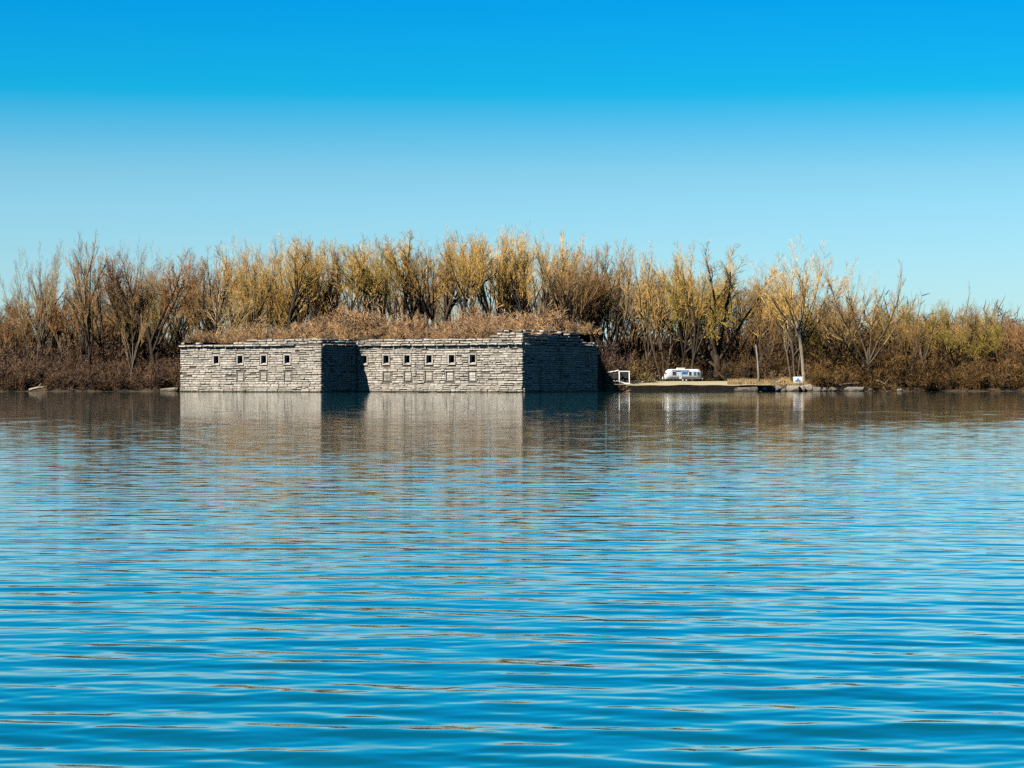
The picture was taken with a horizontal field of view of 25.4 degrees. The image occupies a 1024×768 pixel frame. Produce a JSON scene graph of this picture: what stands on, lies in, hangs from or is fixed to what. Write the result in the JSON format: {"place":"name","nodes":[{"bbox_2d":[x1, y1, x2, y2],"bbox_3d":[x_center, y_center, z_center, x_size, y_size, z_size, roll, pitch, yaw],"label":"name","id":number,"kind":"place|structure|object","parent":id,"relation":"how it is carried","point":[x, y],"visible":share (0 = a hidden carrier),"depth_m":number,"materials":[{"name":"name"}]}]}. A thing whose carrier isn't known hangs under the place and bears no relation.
{"place":"outdoors","nodes":[
{"label":"outdoors","id":0,"kind":"place"},
{"bbox_2d":[0,410,1023,767],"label":"water","id":1,"kind":"structure","parent":0,"point":[510,588],"depth_m":24.02,"materials":[{"name":"teal liquid"}]},
{"bbox_2d":[0,391,1023,409],"bbox_3d":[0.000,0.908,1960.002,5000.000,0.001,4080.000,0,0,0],"label":"water","id":2,"kind":"structure","parent":0,"point":[942,400],"depth_m":278.12,"materials":[{"name":"grey liquid"}]},
{"bbox_2d":[0,380,1023,391],"bbox_3d":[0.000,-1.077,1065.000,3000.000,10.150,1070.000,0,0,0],"label":"ground","id":3,"kind":"structure","parent":0,"point":[987,386],"depth_m":555.48,"materials":[{"name":"brown soil"}]},
{"bbox_2d":[0,294,19,352],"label":"bare tree","id":4,"kind":"object","parent":3,"relation":"on","point":[9,324],"visible":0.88,"depth_m":576.09,"materials":[{"name":"brown plant"}]},
{"bbox_2d":[0,299,32,355],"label":"bare tree","id":5,"kind":"object","parent":3,"relation":"on","point":[8,342],"visible":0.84,"depth_m":579.88,"materials":[{"name":"brown plant"}]},
{"bbox_2d":[0,275,38,345],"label":"bare tree","id":6,"kind":"object","parent":3,"relation":"on","point":[27,324],"visible":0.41,"depth_m":592.78,"materials":[{"name":"brown plant"}]},
{"bbox_2d":[0,239,63,365],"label":"bare tree","id":7,"kind":"object","parent":3,"relation":"on","point":[51,292],"visible":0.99,"depth_m":565.59,"materials":[{"name":"brown plant"}]},
{"bbox_2d":[13,262,73,352],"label":"bare tree","id":8,"kind":"object","parent":3,"relation":"on","point":[40,315],"visible":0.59,"depth_m":588.28,"materials":[{"name":"brown plant"}]},
{"bbox_2d":[49,278,81,350],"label":"bare tree","id":9,"kind":"object","parent":3,"relation":"on","point":[58,331],"visible":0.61,"depth_m":590.25,"materials":[{"name":"brown plant"}]},
{"bbox_2d":[40,293,98,359],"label":"bare tree","id":10,"kind":"object","parent":3,"relation":"on","point":[67,324],"visible":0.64,"depth_m":584.44,"materials":[{"name":"brown plant"}]},
{"bbox_2d":[60,229,109,380],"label":"bare tree","id":11,"kind":"object","parent":3,"relation":"on","point":[87,307],"visible":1,"depth_m":563.07,"materials":[{"name":"brown plant"}]},
{"bbox_2d":[0,323,187,390],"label":"brush thicket","id":12,"kind":"object","parent":3,"relation":"on","point":[69,370],"visible":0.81,"depth_m":557.32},
{"bbox_2d":[73,256,117,360],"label":"bare tree","id":13,"kind":"object","parent":3,"relation":"on","point":[84,349],"visible":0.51,"depth_m":578.91,"materials":[{"name":"brown plant"}]},
{"bbox_2d":[64,231,155,362],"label":"bare tree","id":14,"kind":"object","parent":3,"relation":"on","point":[100,313],"visible":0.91,"depth_m":568.55,"materials":[{"name":"brown plant"}]},
{"bbox_2d":[94,282,149,359],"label":"bare tree","id":15,"kind":"object","parent":3,"relation":"on","point":[142,348],"visible":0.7,"depth_m":576.61,"materials":[{"name":"brown plant"}]},
{"bbox_2d":[96,262,165,358],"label":"bare tree","id":16,"kind":"object","parent":3,"relation":"on","point":[149,298],"visible":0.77,"depth_m":575.38,"materials":[{"name":"brown plant"}]},
{"bbox_2d":[118,301,153,382],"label":"bare tree","id":17,"kind":"object","parent":3,"relation":"on","point":[141,335],"visible":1,"depth_m":560.21,"materials":[{"name":"brown plant"}]},
{"bbox_2d":[116,268,181,356],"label":"bare tree","id":18,"kind":"object","parent":3,"relation":"on","point":[154,320],"visible":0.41,"depth_m":585.53,"materials":[{"name":"brown plant"}]},
{"bbox_2d":[97,247,203,364],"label":"bare tree","id":19,"kind":"object","parent":3,"relation":"on","point":[167,304],"visible":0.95,"depth_m":568.03,"materials":[{"name":"brown plant"}]},
{"bbox_2d":[134,246,193,348],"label":"bare tree","id":20,"kind":"object","parent":3,"relation":"on","point":[181,337],"visible":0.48,"depth_m":585.37,"materials":[{"name":"brown plant"}]},
{"bbox_2d":[148,258,212,350],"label":"bare tree","id":21,"kind":"object","parent":3,"relation":"on","point":[184,327],"visible":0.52,"depth_m":586.53,"materials":[{"name":"brown plant"}]},
{"bbox_2d":[184,256,235,333],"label":"bare tree","id":22,"kind":"object","parent":3,"relation":"on","point":[206,303],"visible":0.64,"depth_m":576.55,"materials":[{"name":"brown plant"}]},
{"bbox_2d":[176,243,251,337],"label":"bare tree","id":23,"kind":"object","parent":3,"relation":"on","point":[212,326],"visible":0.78,"depth_m":574.92,"materials":[{"name":"brown plant"}]},
{"bbox_2d":[186,259,250,336],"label":"bare tree","id":24,"kind":"object","parent":3,"relation":"on","point":[197,301],"visible":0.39,"depth_m":580.25,"materials":[{"name":"brown plant"}]},
{"bbox_2d":[202,250,266,334],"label":"bare tree","id":25,"kind":"object","parent":3,"relation":"on","point":[217,314],"visible":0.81,"depth_m":560.14,"materials":[{"name":"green plant"}]},
{"bbox_2d":[212,249,263,334],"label":"bare tree","id":26,"kind":"object","parent":3,"relation":"on","point":[231,291],"visible":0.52,"depth_m":572.05,"materials":[{"name":"brown plant"}]},
{"bbox_2d":[220,229,265,331],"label":"bare tree","id":27,"kind":"object","parent":3,"relation":"on","point":[242,292],"visible":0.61,"depth_m":564.09,"materials":[{"name":"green plant"}]},
{"bbox_2d":[233,245,285,328],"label":"bare tree","id":28,"kind":"object","parent":3,"relation":"on","point":[256,277],"visible":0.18,"depth_m":585.89,"materials":[{"name":"brown plant"}]},
{"bbox_2d":[228,240,292,332],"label":"bare tree","id":29,"kind":"object","parent":3,"relation":"on","point":[255,270],"visible":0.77,"depth_m":568.49,"materials":[{"name":"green plant"}]},
{"bbox_2d":[259,230,322,331],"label":"bare tree","id":30,"kind":"object","parent":3,"relation":"on","point":[283,309],"visible":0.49,"depth_m":565.62,"materials":[{"name":"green plant"}]},
{"bbox_2d":[265,233,326,330],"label":"bare tree","id":31,"kind":"object","parent":3,"relation":"on","point":[301,307],"visible":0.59,"depth_m":568.77,"materials":[{"name":"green plant"}]},
{"bbox_2d":[186,331,605,391],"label":"earth mound","id":32,"kind":"object","parent":3,"relation":"on","point":[588,337],"visible":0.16,"depth_m":525.00,"materials":[{"name":"brown soil"}]},
{"bbox_2d":[276,232,333,324],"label":"bare tree","id":33,"kind":"object","parent":32,"relation":"on","point":[316,283],"visible":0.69,"depth_m":564.09,"materials":[{"name":"brown plant"}]},
{"bbox_2d":[285,238,334,331],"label":"bare tree","id":34,"kind":"object","parent":32,"relation":"on","point":[309,280],"visible":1,"depth_m":555.14,"materials":[{"name":"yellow plant"}]},
{"bbox_2d":[284,246,343,312],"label":"bare tree","id":35,"kind":"object","parent":32,"relation":"on","point":[326,296],"visible":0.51,"depth_m":570.02,"materials":[{"name":"brown plant"}]},
{"bbox_2d":[293,241,347,325],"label":"bare tree","id":36,"kind":"object","parent":32,"relation":"on","point":[339,280],"visible":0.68,"depth_m":566.90,"materials":[{"name":"brown plant"}]},
{"bbox_2d":[321,244,381,312],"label":"bare tree","id":37,"kind":"object","parent":32,"relation":"on","point":[359,282],"visible":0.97,"depth_m":560.21,"materials":[{"name":"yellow plant"}]},
{"bbox_2d":[329,241,399,321],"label":"bare tree","id":38,"kind":"object","parent":32,"relation":"on","point":[367,273],"visible":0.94,"depth_m":561.41,"materials":[{"name":"brown plant"}]},
{"bbox_2d":[346,242,383,322],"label":"bare tree","id":39,"kind":"object","parent":32,"relation":"on","point":[369,290],"visible":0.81,"depth_m":560.88,"materials":[{"name":"brown plant"}]},
{"bbox_2d":[179,330,599,392],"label":"stone fort","id":40,"kind":"structure","parent":32,"relation":"on","point":[549,363],"depth_m":511.08,"materials":[{"name":"grey"}]},
{"bbox_2d":[366,239,423,321],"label":"bare tree","id":41,"kind":"object","parent":32,"relation":"on","point":[393,291],"visible":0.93,"depth_m":558.48,"materials":[{"name":"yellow plant"}]},
{"bbox_2d":[182,295,630,391],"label":"brush thicket","id":42,"kind":"object","parent":32,"relation":"on","point":[341,324],"visible":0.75,"depth_m":526.53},
{"bbox_2d":[379,228,434,331],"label":"bare tree","id":43,"kind":"object","parent":32,"relation":"on","point":[421,311],"visible":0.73,"depth_m":562.17,"materials":[{"name":"brown plant"}]},
{"bbox_2d":[386,236,443,326],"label":"bare tree","id":44,"kind":"object","parent":32,"relation":"on","point":[426,309],"visible":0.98,"depth_m":558.00,"materials":[{"name":"brown plant"}]},
{"bbox_2d":[386,230,457,325],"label":"bare tree","id":45,"kind":"object","parent":32,"relation":"on","point":[413,310],"visible":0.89,"depth_m":562.31,"materials":[{"name":"brown plant"}]},
{"bbox_2d":[409,241,448,328],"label":"bare tree","id":46,"kind":"object","parent":32,"relation":"on","point":[441,296],"visible":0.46,"depth_m":586.58,"materials":[{"name":"brown plant"}]},
{"bbox_2d":[421,226,493,319],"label":"bare tree","id":47,"kind":"object","parent":32,"relation":"on","point":[471,281],"visible":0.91,"depth_m":557.17,"materials":[{"name":"brown plant"}]},
{"bbox_2d":[441,233,486,319],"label":"bare tree","id":48,"kind":"object","parent":32,"relation":"on","point":[464,282],"visible":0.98,"depth_m":556.51,"materials":[{"name":"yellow plant"}]},
{"bbox_2d":[439,241,498,328],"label":"bare tree","id":49,"kind":"object","parent":32,"relation":"on","point":[452,300],"visible":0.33,"depth_m":581.78,"materials":[{"name":"brown plant"}]},
{"bbox_2d":[459,232,495,320],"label":"bare tree","id":50,"kind":"object","parent":32,"relation":"on","point":[483,293],"visible":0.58,"depth_m":563.73,"materials":[{"name":"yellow plant"}]},
{"bbox_2d":[449,229,510,330],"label":"bare tree","id":51,"kind":"object","parent":32,"relation":"on","point":[466,294],"visible":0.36,"depth_m":570.31,"materials":[{"name":"brown plant"}]},
{"bbox_2d":[448,228,513,322],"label":"bare tree","id":52,"kind":"object","parent":32,"relation":"on","point":[489,275],"visible":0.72,"depth_m":566.19,"materials":[{"name":"brown plant"}]},
{"bbox_2d":[486,231,530,321],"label":"bare tree","id":53,"kind":"object","parent":32,"relation":"on","point":[516,283],"visible":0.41,"depth_m":582.00,"materials":[{"name":"brown plant"}]},
{"bbox_2d":[484,223,534,319],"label":"bare tree","id":54,"kind":"object","parent":32,"relation":"on","point":[502,280],"visible":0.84,"depth_m":571.72,"materials":[{"name":"brown plant"}]},
{"bbox_2d":[484,225,541,320],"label":"bare tree","id":55,"kind":"object","parent":32,"relation":"on","point":[496,252],"visible":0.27,"depth_m":588.84,"materials":[{"name":"brown plant"}]},
{"bbox_2d":[508,233,537,317],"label":"bare tree","id":56,"kind":"object","parent":32,"relation":"on","point":[524,269],"visible":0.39,"depth_m":584.42,"materials":[{"name":"brown plant"}]},
{"bbox_2d":[490,225,556,319],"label":"bare tree","id":57,"kind":"object","parent":32,"relation":"on","point":[512,282],"visible":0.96,"depth_m":566.60,"materials":[{"name":"brown plant"}]},
{"bbox_2d":[508,222,567,320],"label":"bare tree","id":58,"kind":"object","parent":32,"relation":"on","point":[531,304],"visible":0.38,"depth_m":585.08,"materials":[{"name":"brown plant"}]},
{"bbox_2d":[524,236,579,315],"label":"bare tree","id":59,"kind":"object","parent":32,"relation":"on","point":[544,295],"visible":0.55,"depth_m":574.71,"materials":[{"name":"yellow plant"}]},
{"bbox_2d":[528,249,585,330],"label":"bare tree","id":60,"kind":"object","parent":32,"relation":"on","point":[549,290],"visible":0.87,"depth_m":555.98,"materials":[{"name":"brown plant"}]},
{"bbox_2d":[539,230,586,315],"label":"bare tree","id":61,"kind":"object","parent":32,"relation":"on","point":[564,267],"visible":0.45,"depth_m":579.09,"materials":[{"name":"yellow plant"}]},
{"bbox_2d":[544,258,600,331],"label":"bare tree","id":62,"kind":"object","parent":32,"relation":"on","point":[570,304],"visible":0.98,"depth_m":553.70,"materials":[{"name":"brown plant"}]},
{"bbox_2d":[551,271,607,330],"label":"bare tree","id":63,"kind":"object","parent":32,"relation":"on","point":[589,311],"visible":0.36,"depth_m":581.84,"materials":[{"name":"brown plant"}]},
{"bbox_2d":[551,246,609,327],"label":"bare tree","id":64,"kind":"object","parent":32,"relation":"on","point":[587,265],"visible":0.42,"depth_m":583.69,"materials":[{"name":"brown plant"}]},
{"bbox_2d":[596,327,640,390],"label":"brush thicket","id":65,"kind":"object","parent":32,"relation":"on","point":[609,361],"visible":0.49,"depth_m":557.75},
{"bbox_2d":[0,269,1018,352],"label":"distant woodland","id":66,"kind":"object","parent":3,"relation":"on","point":[438,314],"visible":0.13,"depth_m":631.41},
{"bbox_2d":[0,284,1023,380],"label":"brush thicket","id":67,"kind":"object","parent":3,"relation":"on","point":[727,340],"visible":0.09,"depth_m":607.38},
{"bbox_2d":[571,245,618,342],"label":"bare tree","id":68,"kind":"object","parent":3,"relation":"on","point":[598,310],"visible":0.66,"depth_m":590.60,"materials":[{"name":"brown plant"}]},
{"bbox_2d":[576,239,637,350],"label":"bare tree","id":69,"kind":"object","parent":3,"relation":"on","point":[612,322],"visible":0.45,"depth_m":591.30,"materials":[{"name":"brown plant"}]},
{"bbox_2d":[585,242,631,331],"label":"bare tree","id":70,"kind":"object","parent":3,"relation":"on","point":[608,288],"visible":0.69,"depth_m":589.52,"materials":[{"name":"brown plant"}]},
{"bbox_2d":[576,235,677,358],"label":"bare tree","id":71,"kind":"object","parent":3,"relation":"on","point":[626,308],"visible":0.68,"depth_m":587.16,"materials":[{"name":"brown plant"}]},
{"bbox_2d":[626,244,680,368],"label":"bare tree","id":72,"kind":"object","parent":3,"relation":"on","point":[647,323],"visible":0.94,"depth_m":582.66,"materials":[{"name":"brown plant"}]},
{"bbox_2d":[627,243,693,380],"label":"bare tree","id":73,"kind":"object","parent":3,"relation":"on","point":[652,310],"visible":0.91,"depth_m":581.73,"materials":[{"name":"brown plant"}]},
{"bbox_2d":[630,241,696,356],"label":"bare tree","id":74,"kind":"object","parent":3,"relation":"on","point":[638,344],"visible":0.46,"depth_m":594.38,"materials":[{"name":"brown plant"}]},
{"bbox_2d":[651,242,700,360],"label":"bare tree","id":75,"kind":"object","parent":3,"relation":"on","point":[683,328],"visible":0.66,"depth_m":587.27,"materials":[{"name":"brown plant"}]},
{"bbox_2d":[613,386,739,391],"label":"retaining wall","id":76,"kind":"structure","parent":3,"relation":"on","point":[681,388],"depth_m":546.81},
{"bbox_2d":[606,381,769,385],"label":"lawn","id":77,"kind":"structure","parent":3,"relation":"on","point":[660,383],"depth_m":558.76,"materials":[{"name":"beige plant"}]},
{"bbox_2d":[661,368,702,380],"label":"travel trailer","id":78,"kind":"object","parent":77,"relation":"on","point":[682,374],"visible":1,"depth_m":571.87,"materials":[{"name":"silver metal"}]},
{"bbox_2d":[659,279,721,380],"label":"bare tree","id":79,"kind":"object","parent":3,"relation":"on","point":[706,351],"visible":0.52,"depth_m":584.88,"materials":[{"name":"brown plant"}]},
{"bbox_2d":[662,261,739,367],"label":"bare tree","id":80,"kind":"object","parent":3,"relation":"on","point":[675,305],"visible":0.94,"depth_m":577.03,"materials":[{"name":"brown plant"}]},
{"bbox_2d":[674,239,736,380],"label":"bare tree","id":81,"kind":"object","parent":3,"relation":"on","point":[694,348],"visible":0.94,"depth_m":576.55,"materials":[{"name":"brown plant"}]},
{"bbox_2d":[629,239,787,380],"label":"bare tree","id":82,"kind":"object","parent":3,"relation":"on","point":[716,355],"visible":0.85,"depth_m":577.79,"materials":[{"name":"brown plant"}]},
{"bbox_2d":[613,323,858,380],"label":"brush thicket","id":83,"kind":"object","parent":3,"relation":"on","point":[777,362],"visible":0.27,"depth_m":583.26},
{"bbox_2d":[703,250,768,364],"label":"bare tree","id":84,"kind":"object","parent":3,"relation":"on","point":[736,310],"visible":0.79,"depth_m":580.41,"materials":[{"name":"brown plant"}]},
{"bbox_2d":[738,282,789,355],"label":"bare tree","id":85,"kind":"object","parent":3,"relation":"on","point":[783,308],"visible":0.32,"depth_m":593.04,"materials":[{"name":"brown plant"}]},
{"bbox_2d":[741,272,792,378],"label":"bare tree","id":86,"kind":"object","parent":3,"relation":"on","point":[771,335],"visible":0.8,"depth_m":575.44,"materials":[{"name":"brown plant"}]},
{"bbox_2d":[751,259,785,357],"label":"bare tree","id":87,"kind":"object","parent":3,"relation":"on","point":[755,336],"visible":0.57,"depth_m":584.30,"materials":[{"name":"brown plant"}]},
{"bbox_2d":[727,376,831,391],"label":"dry grass","id":88,"kind":"structure","parent":3,"relation":"on","point":[738,381],"depth_m":555.60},
{"bbox_2d":[765,254,816,381],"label":"bare tree","id":89,"kind":"object","parent":3,"relation":"on","point":[798,326],"visible":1,"depth_m":557.70,"materials":[{"name":"brown plant"}]},
{"bbox_2d":[745,236,856,381],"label":"bare tree","id":90,"kind":"object","parent":3,"relation":"on","point":[789,334],"visible":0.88,"depth_m":563.38,"materials":[{"name":"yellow plant"}]},
{"bbox_2d":[811,294,856,358],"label":"bare tree","id":91,"kind":"object","parent":3,"relation":"on","point":[826,347],"visible":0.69,"depth_m":575.98,"materials":[{"name":"brown plant"}]},
{"bbox_2d":[807,304,862,360],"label":"bare tree","id":92,"kind":"object","parent":3,"relation":"on","point":[836,341],"visible":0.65,"depth_m":574.34,"materials":[{"name":"brown plant"}]},
{"bbox_2d":[813,296,861,355],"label":"bare tree","id":93,"kind":"object","parent":3,"relation":"on","point":[826,330],"visible":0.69,"depth_m":574.41,"materials":[{"name":"brown plant"}]},
{"bbox_2d":[829,269,880,348],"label":"bare tree","id":94,"kind":"object","parent":3,"relation":"on","point":[864,296],"visible":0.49,"depth_m":585.58,"materials":[{"name":"brown plant"}]},
{"bbox_2d":[815,259,917,385],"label":"bare tree","id":95,"kind":"object","parent":3,"relation":"on","point":[869,360],"visible":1,"depth_m":560.32,"materials":[{"name":"brown plant"}]},
{"bbox_2d":[872,291,929,355],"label":"bare tree","id":96,"kind":"object","parent":3,"relation":"on","point":[893,332],"visible":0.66,"depth_m":584.07,"materials":[{"name":"brown plant"}]},
{"bbox_2d":[785,314,1023,390],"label":"brush thicket","id":97,"kind":"object","parent":3,"relation":"on","point":[936,372],"visible":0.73,"depth_m":565.47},
{"bbox_2d":[894,300,942,389],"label":"bare tree","id":98,"kind":"object","parent":3,"relation":"on","point":[914,353],"visible":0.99,"depth_m":563.58,"materials":[{"name":"brown plant"}]},
{"bbox_2d":[898,299,949,368],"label":"bare tree","id":99,"kind":"object","parent":3,"relation":"on","point":[934,322],"visible":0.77,"depth_m":576.57,"materials":[{"name":"brown plant"}]},
{"bbox_2d":[921,307,990,368],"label":"bare tree","id":100,"kind":"object","parent":3,"relation":"on","point":[948,341],"visible":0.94,"depth_m":573.96,"materials":[{"name":"brown plant"}]},
{"bbox_2d":[942,305,987,362],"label":"bare tree","id":101,"kind":"object","parent":3,"relation":"on","point":[975,319],"visible":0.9,"depth_m":579.81,"materials":[{"name":"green plant"}]},
{"bbox_2d":[957,307,1001,356],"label":"bare tree","id":102,"kind":"object","parent":3,"relation":"on","point":[986,329],"visible":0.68,"depth_m":583.50,"materials":[{"name":"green plant"}]},
{"bbox_2d":[963,316,1006,367],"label":"bare tree","id":103,"kind":"object","parent":3,"relation":"on","point":[997,331],"visible":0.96,"depth_m":574.07,"materials":[{"name":"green plant"}]},
{"bbox_2d":[1005,317,1023,356],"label":"bare tree","id":104,"kind":"object","parent":3,"relation":"on","point":[1017,339],"visible":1,"depth_m":574.15,"materials":[{"name":"brown plant"}]},
{"bbox_2d":[0,0,1023,350],"label":"sky","id":105,"kind":"structure","parent":0,"point":[880,133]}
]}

